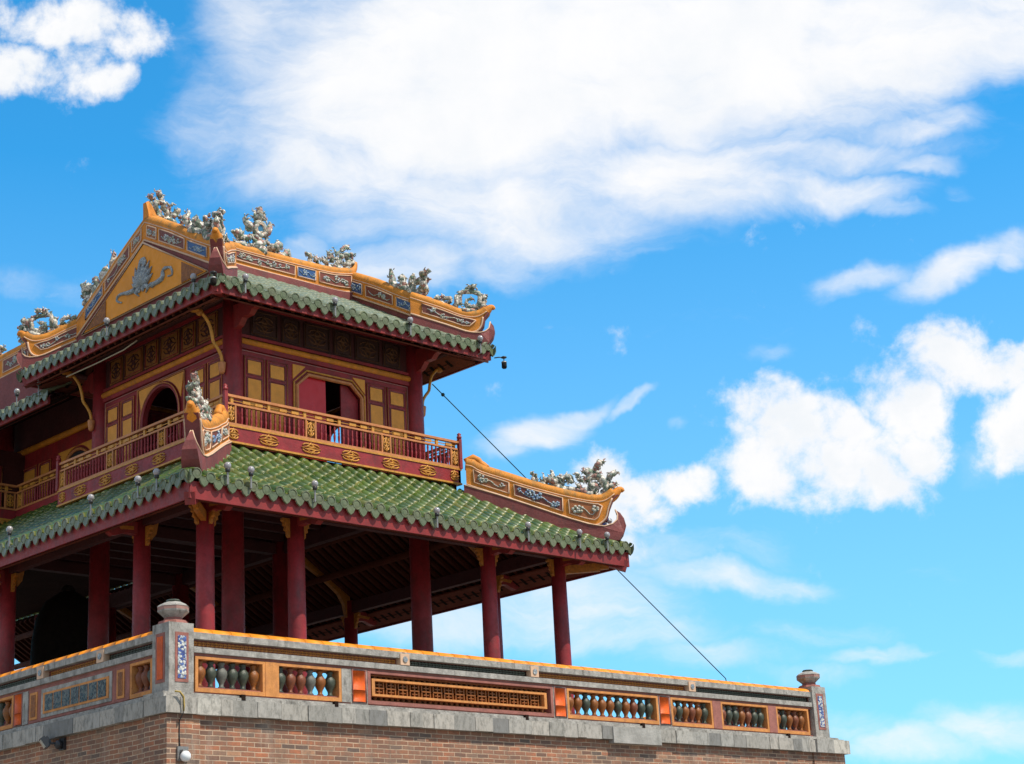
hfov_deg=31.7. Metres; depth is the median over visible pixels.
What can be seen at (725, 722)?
parapet
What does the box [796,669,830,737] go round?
parapet post
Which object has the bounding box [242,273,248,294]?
eave lamp
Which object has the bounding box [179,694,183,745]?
lamp lead
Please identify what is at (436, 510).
eave lamp
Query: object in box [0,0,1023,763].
sky
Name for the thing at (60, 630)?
bell
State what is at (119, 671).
parapet
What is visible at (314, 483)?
eave lamp
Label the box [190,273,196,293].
eave lamp
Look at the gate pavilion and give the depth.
34.48 m
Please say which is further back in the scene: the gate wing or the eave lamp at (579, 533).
the gate wing
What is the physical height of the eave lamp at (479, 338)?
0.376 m
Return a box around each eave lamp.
[6,526,12,546]
[14,388,19,405]
[87,494,93,516]
[104,317,110,337]
[134,476,141,498]
[153,468,159,491]
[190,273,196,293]
[223,462,230,486]
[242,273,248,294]
[247,466,254,488]
[311,480,317,502]
[332,297,337,317]
[407,317,412,336]
[433,507,439,529]
[477,335,482,354]
[525,522,530,542]
[576,529,581,549]
[604,532,609,551]
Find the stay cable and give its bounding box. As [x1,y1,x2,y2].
[432,384,726,680]
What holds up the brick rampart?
on the ground
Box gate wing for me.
[0,316,92,523]
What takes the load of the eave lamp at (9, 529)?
attached to the gate pavilion
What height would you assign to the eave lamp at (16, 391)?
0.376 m
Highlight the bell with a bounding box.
[30,585,87,665]
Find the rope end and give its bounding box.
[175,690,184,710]
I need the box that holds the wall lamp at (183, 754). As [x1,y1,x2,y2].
[176,746,190,761]
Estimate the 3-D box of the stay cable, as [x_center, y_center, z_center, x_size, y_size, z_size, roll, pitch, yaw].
[1.490,3.400,36.975,6.668,6.380,0.073,6,-20,-28]
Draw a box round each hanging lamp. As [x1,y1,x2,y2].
[210,271,216,285]
[494,356,506,368]
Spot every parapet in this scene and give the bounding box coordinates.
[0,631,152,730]
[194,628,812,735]
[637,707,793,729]
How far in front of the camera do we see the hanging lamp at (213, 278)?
31.23 m
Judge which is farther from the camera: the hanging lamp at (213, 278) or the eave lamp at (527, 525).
the eave lamp at (527, 525)
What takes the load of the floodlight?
attached to the brick rampart
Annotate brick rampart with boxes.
[0,691,850,763]
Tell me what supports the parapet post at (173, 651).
on the brick rampart
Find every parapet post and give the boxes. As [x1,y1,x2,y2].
[152,599,193,692]
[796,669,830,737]
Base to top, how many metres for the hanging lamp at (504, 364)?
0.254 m
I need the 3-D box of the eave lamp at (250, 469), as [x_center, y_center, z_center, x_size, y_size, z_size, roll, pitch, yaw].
[-4.155,1.523,28.663,0.116,0.376,0.159,14,-24,-42]
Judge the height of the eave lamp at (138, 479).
0.376 m
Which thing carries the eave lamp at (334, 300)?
attached to the gate pavilion
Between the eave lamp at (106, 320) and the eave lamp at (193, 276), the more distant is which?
the eave lamp at (106, 320)
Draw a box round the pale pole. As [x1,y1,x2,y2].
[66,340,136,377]
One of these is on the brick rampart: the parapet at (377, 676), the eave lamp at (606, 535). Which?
the parapet at (377, 676)
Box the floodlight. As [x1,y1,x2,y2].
[39,736,65,750]
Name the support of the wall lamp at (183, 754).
attached to the brick rampart
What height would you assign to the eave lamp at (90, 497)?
0.376 m
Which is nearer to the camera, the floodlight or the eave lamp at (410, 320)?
the floodlight
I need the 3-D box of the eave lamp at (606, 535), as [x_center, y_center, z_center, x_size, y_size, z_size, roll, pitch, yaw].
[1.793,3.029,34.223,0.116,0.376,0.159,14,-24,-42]
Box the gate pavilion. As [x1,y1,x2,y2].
[0,188,633,724]
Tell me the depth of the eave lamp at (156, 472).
28.40 m
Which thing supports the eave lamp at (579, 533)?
attached to the gate pavilion
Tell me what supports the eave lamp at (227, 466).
attached to the gate pavilion

